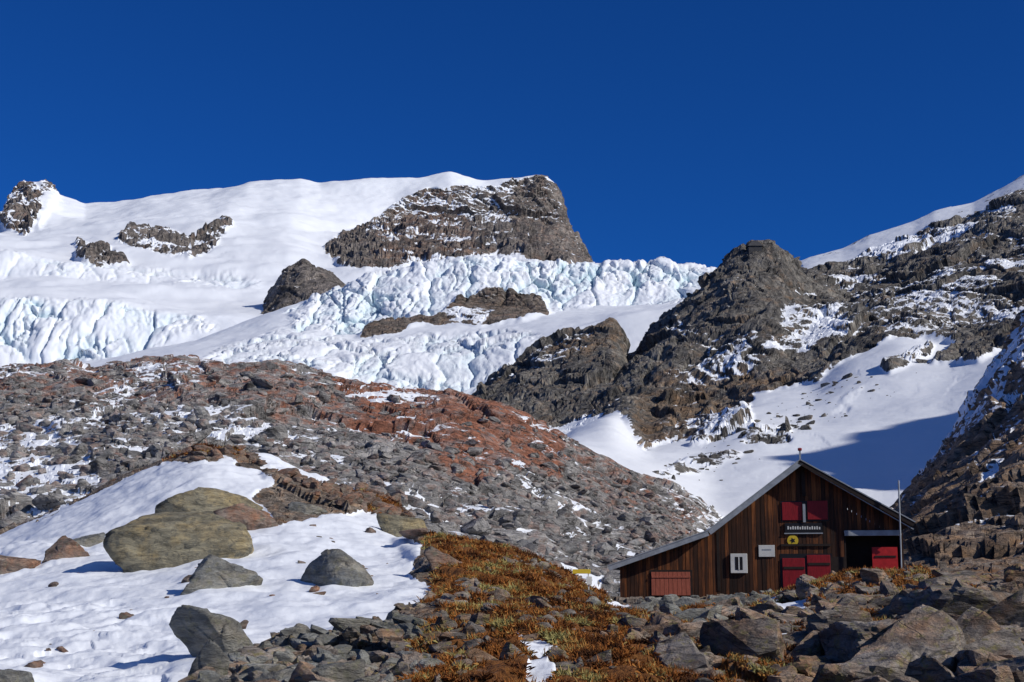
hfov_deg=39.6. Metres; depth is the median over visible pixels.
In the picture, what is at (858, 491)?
roof sheet
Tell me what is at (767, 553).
notice board
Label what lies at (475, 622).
grassy slope stones
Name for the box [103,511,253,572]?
boulder
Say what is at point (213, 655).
boulder
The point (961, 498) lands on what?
rocky slope
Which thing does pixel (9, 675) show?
boulder
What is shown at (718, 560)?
wall cable
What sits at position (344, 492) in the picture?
ridge stones
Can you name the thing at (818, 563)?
door brace
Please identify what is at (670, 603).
hut side stones
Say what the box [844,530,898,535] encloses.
porch lintel
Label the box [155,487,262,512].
boulder
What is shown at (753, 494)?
roof sheet
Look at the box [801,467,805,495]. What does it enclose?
board
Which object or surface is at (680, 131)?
sky
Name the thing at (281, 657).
boulder
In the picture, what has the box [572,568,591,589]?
trail signpost
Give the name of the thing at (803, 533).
name board trim
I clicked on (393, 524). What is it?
boulder
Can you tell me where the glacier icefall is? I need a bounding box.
[82,255,716,394]
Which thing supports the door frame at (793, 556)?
attached to the wall boards at (844, 520)
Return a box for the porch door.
[872,547,897,569]
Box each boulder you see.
[0,555,40,573]
[0,669,33,681]
[42,535,89,562]
[73,532,104,546]
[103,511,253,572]
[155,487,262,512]
[169,605,252,656]
[180,554,262,594]
[188,639,229,675]
[213,503,277,529]
[273,651,292,662]
[288,501,327,514]
[294,659,365,681]
[300,549,373,586]
[376,513,426,536]
[424,546,461,569]
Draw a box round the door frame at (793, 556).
[780,554,831,589]
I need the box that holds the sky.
[0,0,1023,267]
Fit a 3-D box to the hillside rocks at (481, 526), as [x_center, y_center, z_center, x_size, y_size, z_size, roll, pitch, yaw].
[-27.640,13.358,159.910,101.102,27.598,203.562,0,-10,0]
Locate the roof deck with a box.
[837,480,910,529]
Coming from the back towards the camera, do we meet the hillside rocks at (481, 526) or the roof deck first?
the hillside rocks at (481, 526)
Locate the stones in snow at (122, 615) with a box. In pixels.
[23,516,387,667]
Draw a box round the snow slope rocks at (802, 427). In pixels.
[652,353,929,480]
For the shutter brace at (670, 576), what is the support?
attached to the wall boards at (844, 520)
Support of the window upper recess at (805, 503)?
attached to the wall boards at (844, 520)
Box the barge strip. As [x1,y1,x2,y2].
[809,470,912,528]
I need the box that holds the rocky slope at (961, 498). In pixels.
[879,310,1023,567]
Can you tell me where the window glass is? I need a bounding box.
[735,557,742,569]
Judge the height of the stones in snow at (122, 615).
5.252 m
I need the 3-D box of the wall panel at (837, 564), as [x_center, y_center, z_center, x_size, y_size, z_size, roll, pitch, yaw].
[11.203,7.947,48.898,0.523,1.040,0.029,-2,-10,10]
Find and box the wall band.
[781,544,830,545]
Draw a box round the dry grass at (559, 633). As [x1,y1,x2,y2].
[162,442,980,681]
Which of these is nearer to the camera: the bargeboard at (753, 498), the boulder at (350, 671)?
the boulder at (350, 671)
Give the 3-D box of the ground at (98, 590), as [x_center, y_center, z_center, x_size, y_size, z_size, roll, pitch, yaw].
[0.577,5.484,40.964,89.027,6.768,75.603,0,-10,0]
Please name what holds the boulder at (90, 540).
on the ground at (98, 590)
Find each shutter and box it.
[651,572,689,594]
[782,502,802,519]
[782,558,804,588]
[807,501,827,519]
[807,555,830,578]
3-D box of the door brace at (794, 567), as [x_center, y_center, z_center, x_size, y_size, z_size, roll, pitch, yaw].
[9.743,7.838,49.123,0.711,0.087,0.019,-2,-10,10]
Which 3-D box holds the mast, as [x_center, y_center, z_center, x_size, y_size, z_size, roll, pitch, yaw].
[13.141,6.395,48.151,0.103,3.344,0.056,-2,-10,10]
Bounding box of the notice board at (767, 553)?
[758,545,774,556]
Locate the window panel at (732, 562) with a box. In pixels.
[730,554,747,572]
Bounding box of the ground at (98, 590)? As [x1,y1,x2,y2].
[0,446,1023,681]
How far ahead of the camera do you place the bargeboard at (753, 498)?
49.40 m
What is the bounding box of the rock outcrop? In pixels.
[635,568,1023,681]
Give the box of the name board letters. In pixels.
[787,526,819,528]
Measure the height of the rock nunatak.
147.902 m
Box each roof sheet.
[607,530,707,565]
[708,459,800,529]
[801,460,915,521]
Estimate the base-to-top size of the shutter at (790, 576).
1.554 m
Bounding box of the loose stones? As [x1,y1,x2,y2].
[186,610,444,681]
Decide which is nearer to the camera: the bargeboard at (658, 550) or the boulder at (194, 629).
the boulder at (194, 629)
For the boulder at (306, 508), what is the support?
on the ground at (98, 590)
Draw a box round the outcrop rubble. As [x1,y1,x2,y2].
[649,567,1023,681]
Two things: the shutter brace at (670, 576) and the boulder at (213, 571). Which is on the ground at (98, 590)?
the boulder at (213, 571)
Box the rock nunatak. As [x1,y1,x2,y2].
[261,258,345,313]
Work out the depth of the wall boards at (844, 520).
49.56 m
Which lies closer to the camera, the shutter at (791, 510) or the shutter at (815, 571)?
the shutter at (815, 571)
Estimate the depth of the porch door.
48.72 m
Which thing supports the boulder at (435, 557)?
on the ground at (98, 590)
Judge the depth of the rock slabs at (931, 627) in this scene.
14.04 m
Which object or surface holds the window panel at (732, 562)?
attached to the wall boards at (844, 520)
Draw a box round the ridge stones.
[175,444,428,538]
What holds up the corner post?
attached to the wall boards at (844, 520)
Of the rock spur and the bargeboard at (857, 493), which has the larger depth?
the rock spur
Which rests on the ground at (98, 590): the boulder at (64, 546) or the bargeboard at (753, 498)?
the boulder at (64, 546)
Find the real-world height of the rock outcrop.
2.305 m
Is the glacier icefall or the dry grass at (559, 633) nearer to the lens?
the dry grass at (559, 633)
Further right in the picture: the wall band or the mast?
the mast
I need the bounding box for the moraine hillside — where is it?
[0,354,724,596]
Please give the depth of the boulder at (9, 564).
30.84 m
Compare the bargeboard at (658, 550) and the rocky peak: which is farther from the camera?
the rocky peak
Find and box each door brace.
[784,567,804,568]
[808,563,829,564]
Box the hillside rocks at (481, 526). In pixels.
[0,363,697,562]
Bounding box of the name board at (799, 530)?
[785,523,821,532]
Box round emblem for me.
[787,535,797,543]
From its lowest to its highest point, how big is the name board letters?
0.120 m
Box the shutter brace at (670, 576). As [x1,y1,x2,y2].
[652,576,689,577]
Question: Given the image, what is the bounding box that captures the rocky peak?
[566,175,1023,515]
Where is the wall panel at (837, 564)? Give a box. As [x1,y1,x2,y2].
[830,557,844,571]
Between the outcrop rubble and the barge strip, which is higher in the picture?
the barge strip
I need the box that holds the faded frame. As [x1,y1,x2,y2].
[649,570,692,596]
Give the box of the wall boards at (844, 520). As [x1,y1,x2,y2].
[621,466,903,597]
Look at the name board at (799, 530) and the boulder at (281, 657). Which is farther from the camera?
the name board at (799, 530)
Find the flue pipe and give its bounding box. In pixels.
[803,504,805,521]
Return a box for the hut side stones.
[586,587,825,622]
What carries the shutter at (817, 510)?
attached to the window upper recess at (805, 503)
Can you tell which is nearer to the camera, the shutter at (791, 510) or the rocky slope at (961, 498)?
the shutter at (791, 510)
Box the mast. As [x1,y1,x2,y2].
[898,480,901,567]
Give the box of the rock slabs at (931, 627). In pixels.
[805,563,1023,681]
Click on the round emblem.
(790, 537)
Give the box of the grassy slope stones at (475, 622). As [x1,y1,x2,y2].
[385,555,716,681]
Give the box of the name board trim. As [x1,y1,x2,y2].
[784,533,822,533]
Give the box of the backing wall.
[623,467,900,596]
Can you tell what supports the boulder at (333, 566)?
on the ground at (98, 590)
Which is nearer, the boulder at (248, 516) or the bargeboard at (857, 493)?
the boulder at (248, 516)
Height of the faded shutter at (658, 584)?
0.810 m
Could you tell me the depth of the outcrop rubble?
14.40 m
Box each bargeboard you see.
[608,531,708,570]
[708,461,803,533]
[798,460,914,525]
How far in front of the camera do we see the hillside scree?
106.10 m
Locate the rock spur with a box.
[471,317,645,433]
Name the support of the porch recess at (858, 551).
attached to the wall boards at (844, 520)
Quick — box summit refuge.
[746,241,783,254]
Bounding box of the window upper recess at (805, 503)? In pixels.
[780,501,828,521]
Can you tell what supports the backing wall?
on the moraine hillside
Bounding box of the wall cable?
[716,532,719,590]
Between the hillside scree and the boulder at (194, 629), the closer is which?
the boulder at (194, 629)
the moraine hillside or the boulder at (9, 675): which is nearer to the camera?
the boulder at (9, 675)
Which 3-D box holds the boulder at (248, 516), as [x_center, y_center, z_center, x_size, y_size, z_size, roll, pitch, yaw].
[-6.753,4.387,33.904,2.206,0.979,1.218,4,-11,-23]
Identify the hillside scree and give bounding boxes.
[0,389,696,583]
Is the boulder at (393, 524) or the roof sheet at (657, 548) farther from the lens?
the roof sheet at (657, 548)
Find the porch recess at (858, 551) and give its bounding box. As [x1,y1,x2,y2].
[844,536,898,568]
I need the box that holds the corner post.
[620,567,624,597]

